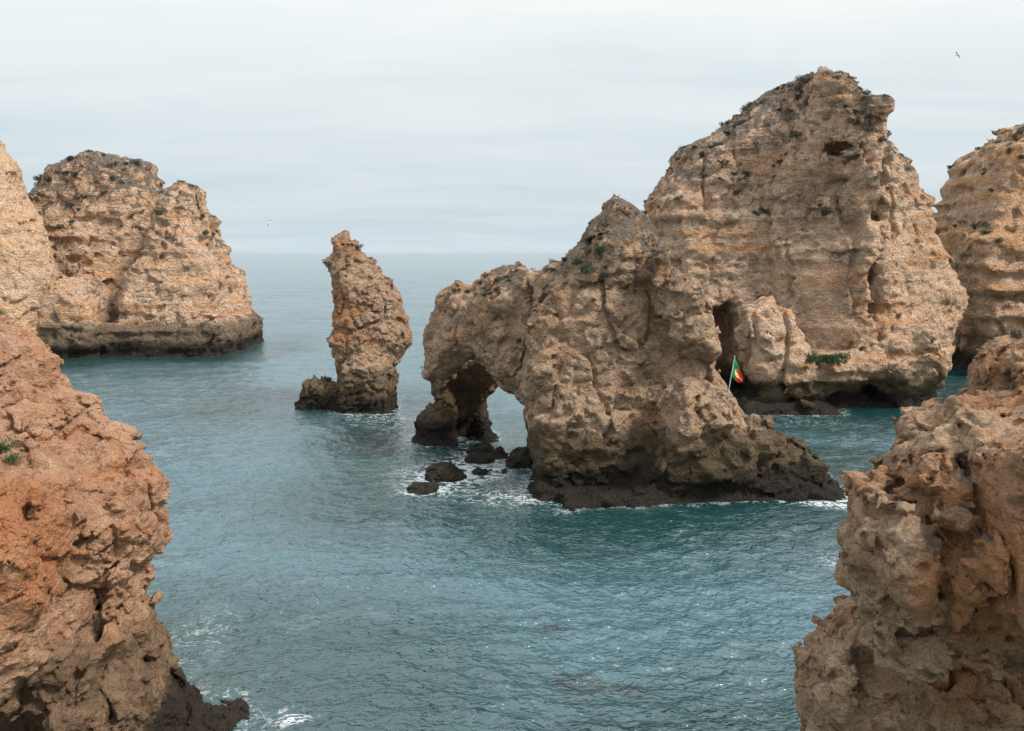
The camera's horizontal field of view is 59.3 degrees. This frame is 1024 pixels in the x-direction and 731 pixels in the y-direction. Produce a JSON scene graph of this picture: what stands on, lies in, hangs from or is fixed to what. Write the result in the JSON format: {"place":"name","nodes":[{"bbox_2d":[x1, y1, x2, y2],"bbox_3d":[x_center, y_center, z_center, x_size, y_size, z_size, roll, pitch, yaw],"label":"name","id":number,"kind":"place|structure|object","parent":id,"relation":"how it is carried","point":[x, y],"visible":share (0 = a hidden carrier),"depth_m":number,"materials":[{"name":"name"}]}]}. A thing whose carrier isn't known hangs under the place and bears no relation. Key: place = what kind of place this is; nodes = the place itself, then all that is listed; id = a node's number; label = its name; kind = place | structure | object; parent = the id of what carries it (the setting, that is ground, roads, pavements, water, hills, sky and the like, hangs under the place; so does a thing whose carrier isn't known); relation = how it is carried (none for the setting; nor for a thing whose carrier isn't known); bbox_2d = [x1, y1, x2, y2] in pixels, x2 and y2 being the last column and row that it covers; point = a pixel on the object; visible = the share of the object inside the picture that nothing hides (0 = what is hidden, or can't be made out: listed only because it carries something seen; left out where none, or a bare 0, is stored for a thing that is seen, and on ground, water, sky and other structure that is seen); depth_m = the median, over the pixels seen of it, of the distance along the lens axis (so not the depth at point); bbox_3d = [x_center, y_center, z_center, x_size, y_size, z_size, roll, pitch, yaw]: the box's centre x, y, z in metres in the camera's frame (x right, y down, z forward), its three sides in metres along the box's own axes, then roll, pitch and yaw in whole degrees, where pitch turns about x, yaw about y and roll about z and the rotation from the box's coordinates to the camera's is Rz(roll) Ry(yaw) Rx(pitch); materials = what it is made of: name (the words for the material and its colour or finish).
{"place":"outdoors","nodes":[
{"label":"outdoors","id":0,"kind":"place"},
{"bbox_2d":[0,141,58,334],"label":"cliff","id":1,"kind":"structure","parent":0,"point":[29,273],"depth_m":99.28,"materials":[{"name":"stone"}]},
{"bbox_2d":[0,317,249,730],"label":"cliff","id":2,"kind":"structure","parent":0,"point":[86,535],"depth_m":20.16,"materials":[{"name":"red stone"}]},
{"bbox_2d":[0,435,15,453],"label":"shrub","id":3,"kind":"object","parent":2,"relation":"on","point":[3,446],"visible":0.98,"depth_m":20.27,"materials":[{"name":"green plant"}]},
{"bbox_2d":[0,452,22,462],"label":"shrub","id":4,"kind":"object","parent":2,"relation":"on","point":[13,456],"visible":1,"depth_m":19.81,"materials":[{"name":"green plant"}]},
{"bbox_2d":[0,0,1023,252],"label":"sky","id":5,"kind":"structure","parent":0,"point":[400,126],"materials":[{"name":"white"}]},
{"bbox_2d":[60,253,967,730],"bbox_3d":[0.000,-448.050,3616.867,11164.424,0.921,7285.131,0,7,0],"label":"water","id":6,"kind":"structure","parent":0,"point":[320,569],"depth_m":34.69,"materials":[{"name":"blue liquid"}]},
{"bbox_2d":[27,152,263,359],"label":"sea stack","id":7,"kind":"object","parent":6,"relation":"in","point":[119,286],"visible":0.76,"depth_m":105.44,"materials":[{"name":"beige stone"}]},
{"bbox_2d":[32,175,41,180],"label":"shrub","id":8,"kind":"object","parent":7,"relation":"on","point":[35,178],"visible":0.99,"depth_m":109.72,"materials":[{"name":"green plant"}]},
{"bbox_2d":[44,174,52,181],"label":"shrub","id":9,"kind":"object","parent":7,"relation":"on","point":[46,177],"visible":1,"depth_m":109.03,"materials":[{"name":"green plant"}]},
{"bbox_2d":[61,170,68,175],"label":"shrub","id":10,"kind":"object","parent":7,"relation":"on","point":[66,172],"visible":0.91,"depth_m":108.98,"materials":[{"name":"green plant"}]},
{"bbox_2d":[62,201,74,207],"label":"shrub","id":11,"kind":"object","parent":7,"relation":"on","point":[68,204],"visible":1,"depth_m":108.89,"materials":[{"name":"green plant"}]},
{"bbox_2d":[66,155,76,160],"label":"shrub","id":12,"kind":"object","parent":7,"relation":"on","point":[69,157],"visible":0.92,"depth_m":109.78,"materials":[{"name":"green plant"}]},
{"bbox_2d":[69,171,78,178],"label":"shrub","id":13,"kind":"object","parent":7,"relation":"on","point":[75,174],"visible":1,"depth_m":108.77,"materials":[{"name":"green plant"}]},
{"bbox_2d":[73,194,87,201],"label":"shrub","id":14,"kind":"object","parent":7,"relation":"on","point":[78,197],"visible":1,"depth_m":108.91,"materials":[{"name":"green plant"}]},
{"bbox_2d":[131,224,143,229],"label":"shrub","id":15,"kind":"object","parent":7,"relation":"on","point":[136,225],"visible":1,"depth_m":109.77,"materials":[{"name":"green plant"}]},
{"bbox_2d":[154,208,167,214],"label":"shrub","id":16,"kind":"object","parent":7,"relation":"on","point":[159,212],"visible":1,"depth_m":103.44,"materials":[{"name":"green plant"}]},
{"bbox_2d":[201,229,209,234],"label":"shrub","id":17,"kind":"object","parent":7,"relation":"on","point":[207,231],"visible":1,"depth_m":107.35,"materials":[{"name":"green plant"}]},
{"bbox_2d":[294,230,412,413],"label":"rock needle","id":18,"kind":"object","parent":6,"relation":"in","point":[369,340],"visible":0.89,"depth_m":67.08,"materials":[{"name":"stone"}]},
{"bbox_2d":[406,479,438,494],"bbox_3d":[-4.389,6.406,45.578,2.127,1.182,1.944,0,7,0],"label":"boulder","id":19,"kind":"object","parent":6,"relation":"in","point":[421,488],"visible":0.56,"depth_m":45.16,"materials":[{"name":"brown stone"}]},
{"bbox_2d":[424,461,466,481],"bbox_3d":[-3.481,5.931,48.135,2.784,1.478,2.236,0,7,0],"label":"boulder","id":20,"kind":"object","parent":6,"relation":"in","point":[449,471],"visible":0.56,"depth_m":47.33,"materials":[{"name":"brown stone"}]},
{"bbox_2d":[464,451,494,463],"bbox_3d":[-1.924,5.568,51.891,2.036,1.247,1.761,0,7,0],"label":"boulder","id":21,"kind":"object","parent":6,"relation":"in","point":[478,457],"visible":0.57,"depth_m":51.28,"materials":[{"name":"black stone"}]},
{"bbox_2d":[466,441,493,453],"bbox_3d":[-1.949,5.237,54.288,1.766,1.299,1.838,0,7,0],"label":"boulder","id":22,"kind":"object","parent":6,"relation":"in","point":[483,446],"visible":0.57,"depth_m":53.69,"materials":[{"name":"black stone"}]},
{"bbox_2d":[471,467,506,475],"bbox_3d":[-1.258,6.058,49.194,2.386,0.959,1.941,0,7,0],"label":"boulder","id":23,"kind":"object","parent":6,"relation":"in","point":[479,471],"visible":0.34,"depth_m":48.94,"materials":[{"name":"black stone"}]},
{"bbox_2d":[492,446,508,458],"bbox_3d":[-0.671,5.386,53.118,1.340,1.295,1.471,0,7,0],"label":"boulder","id":24,"kind":"object","parent":6,"relation":"in","point":[498,452],"visible":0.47,"depth_m":52.86,"materials":[{"name":"black stone"}]},
{"bbox_2d":[505,446,532,468],"bbox_3d":[0.486,5.435,50.868,2.011,1.769,2.395,0,7,0],"label":"boulder","id":25,"kind":"object","parent":6,"relation":"in","point":[518,458],"visible":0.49,"depth_m":49.93,"materials":[{"name":"black stone"}]},
{"bbox_2d":[411,194,845,510],"bbox_3d":[4.024,-1.022,48.447,28.402,16.195,15.221,4,9,31],"label":"rock arch","id":26,"kind":"object","parent":6,"relation":"in","point":[621,395],"visible":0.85,"depth_m":43.57,"materials":[{"name":"stone"}]},
{"bbox_2d":[450,286,459,292],"bbox_3d":[-3.263,-4.226,51.223,0.662,0.577,0.839,-2,-3,-18],"label":"shrub","id":27,"kind":"object","parent":26,"relation":"on","point":[453,290],"visible":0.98,"depth_m":51.10,"materials":[{"name":"green plant"}]},
{"bbox_2d":[570,257,582,264],"bbox_3d":[3.250,-5.032,43.917,0.847,0.537,0.673,-5,9,-32],"label":"shrub","id":28,"kind":"object","parent":26,"relation":"on","point":[576,261],"visible":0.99,"depth_m":43.78,"materials":[{"name":"green plant"}]},
{"bbox_2d":[577,283,588,290],"bbox_3d":[3.416,-3.767,43.497,0.479,0.469,0.748,-2,8,-17],"label":"shrub","id":29,"kind":"object","parent":26,"relation":"on","point":[586,285],"visible":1,"depth_m":43.37,"materials":[{"name":"green plant"}]},
{"bbox_2d":[581,261,601,273],"bbox_3d":[3.801,-4.657,43.397,1.116,0.689,0.865,-1,12,31],"label":"shrub","id":30,"kind":"object","parent":26,"relation":"on","point":[588,270],"visible":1,"depth_m":43.28,"materials":[{"name":"green plant"}]},
{"bbox_2d":[590,242,606,257],"bbox_3d":[4.236,-5.547,43.144,0.954,0.824,1.048,2,3,40],"label":"shrub","id":31,"kind":"object","parent":26,"relation":"on","point":[597,248],"visible":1,"depth_m":42.98,"materials":[{"name":"green plant"}]},
{"bbox_2d":[599,272,608,279],"bbox_3d":[4.422,-4.291,43.056,0.542,0.383,0.630,3,8,25],"label":"shrub","id":32,"kind":"object","parent":26,"relation":"on","point":[602,274],"visible":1,"depth_m":42.96,"materials":[{"name":"green plant"}]},
{"bbox_2d":[726,356,743,399],"bbox_3d":[10.434,0.580,42.069,0.766,2.090,0.239,0,7,0],"label":"flag","id":33,"kind":"object","parent":26,"relation":"attached to","point":[736,375],"visible":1,"depth_m":42.03,"materials":[{"name":"multicoloured fabric"}]},
{"bbox_2d":[643,67,968,415],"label":"sea stack","id":34,"kind":"object","parent":6,"relation":"in","point":[863,272],"visible":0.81,"depth_m":69.87,"materials":[{"name":"stone"}]},
{"bbox_2d":[716,156,729,167],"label":"shrub","id":35,"kind":"object","parent":34,"relation":"on","point":[719,161],"visible":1,"depth_m":73.39,"materials":[{"name":"green plant"}]},
{"bbox_2d":[733,188,742,195],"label":"shrub","id":36,"kind":"object","parent":34,"relation":"on","point":[736,192],"visible":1,"depth_m":73.17,"materials":[{"name":"green plant"}]},
{"bbox_2d":[737,175,749,184],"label":"shrub","id":37,"kind":"object","parent":34,"relation":"on","point":[744,179],"visible":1,"depth_m":72.77,"materials":[{"name":"green plant"}]},
{"bbox_2d":[739,105,748,111],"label":"shrub","id":38,"kind":"object","parent":34,"relation":"on","point":[744,108],"visible":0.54,"depth_m":78.99,"materials":[{"name":"green plant"}]},
{"bbox_2d":[741,170,752,176],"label":"shrub","id":39,"kind":"object","parent":34,"relation":"on","point":[745,171],"visible":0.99,"depth_m":72.83,"materials":[{"name":"green plant"}]},
{"bbox_2d":[759,207,769,213],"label":"shrub","id":40,"kind":"object","parent":34,"relation":"on","point":[768,212],"visible":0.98,"depth_m":72.59,"materials":[{"name":"green plant"}]},
{"bbox_2d":[772,158,782,163],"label":"shrub","id":41,"kind":"object","parent":34,"relation":"on","point":[777,161],"visible":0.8,"depth_m":71.85,"materials":[{"name":"green plant"}]},
{"bbox_2d":[788,130,802,137],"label":"shrub","id":42,"kind":"object","parent":34,"relation":"on","point":[794,133],"visible":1,"depth_m":70.15,"materials":[{"name":"green plant"}]},
{"bbox_2d":[794,74,809,82],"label":"shrub","id":43,"kind":"object","parent":34,"relation":"on","point":[800,78],"visible":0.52,"depth_m":73.27,"materials":[{"name":"green plant"}]},
{"bbox_2d":[802,76,812,82],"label":"shrub","id":44,"kind":"object","parent":34,"relation":"on","point":[805,79],"visible":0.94,"depth_m":72.32,"materials":[{"name":"green plant"}]},
{"bbox_2d":[821,210,830,215],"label":"shrub","id":45,"kind":"object","parent":34,"relation":"on","point":[824,212],"visible":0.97,"depth_m":69.39,"materials":[{"name":"green plant"}]},
{"bbox_2d":[803,351,853,365],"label":"grass","id":46,"kind":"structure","parent":34,"relation":"on","point":[829,359],"depth_m":66.43,"materials":[{"name":"green plant"}]},
{"bbox_2d":[846,118,861,125],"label":"shrub","id":47,"kind":"object","parent":34,"relation":"on","point":[852,119],"visible":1,"depth_m":67.65,"materials":[{"name":"green plant"}]},
{"bbox_2d":[859,89,870,94],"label":"shrub","id":48,"kind":"object","parent":34,"relation":"on","point":[866,92],"visible":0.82,"depth_m":67.70,"materials":[{"name":"green plant"}]},
{"bbox_2d":[863,126,874,131],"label":"shrub","id":49,"kind":"object","parent":34,"relation":"on","point":[866,129],"visible":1,"depth_m":67.05,"materials":[{"name":"green plant"}]},
{"bbox_2d":[877,136,887,142],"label":"shrub","id":50,"kind":"object","parent":34,"relation":"on","point":[880,140],"visible":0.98,"depth_m":67.20,"materials":[{"name":"green plant"}]},
{"bbox_2d":[932,123,1023,369],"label":"sea stack","id":51,"kind":"object","parent":6,"relation":"in","point":[989,271],"visible":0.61,"depth_m":84.55,"materials":[{"name":"stone"}]},
{"bbox_2d":[977,220,990,226],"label":"shrub","id":52,"kind":"object","parent":51,"relation":"on","point":[984,223],"visible":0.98,"depth_m":84.20,"materials":[{"name":"green plant"}]},
{"bbox_2d":[979,227,994,234],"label":"shrub","id":53,"kind":"object","parent":51,"relation":"on","point":[985,231],"visible":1,"depth_m":83.26,"materials":[{"name":"green plant"}]},
{"bbox_2d":[993,237,1003,241],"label":"shrub","id":54,"kind":"object","parent":51,"relation":"on","point":[999,239],"visible":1,"depth_m":82.52,"materials":[{"name":"green plant"}]},
{"bbox_2d":[1016,128,1023,134],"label":"shrub","id":55,"kind":"object","parent":51,"relation":"on","point":[1018,131],"visible":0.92,"depth_m":88.11,"materials":[{"name":"green plant"}]},
{"bbox_2d":[792,333,1023,730],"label":"cliff","id":56,"kind":"structure","parent":0,"point":[920,627],"depth_m":13.23,"materials":[{"name":"brown stone"}]},
{"bbox_2d":[1010,327,1023,338],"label":"shrub","id":57,"kind":"object","parent":56,"relation":"on","point":[1014,334],"visible":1,"depth_m":16.86,"materials":[{"name":"green plant"}]}
]}

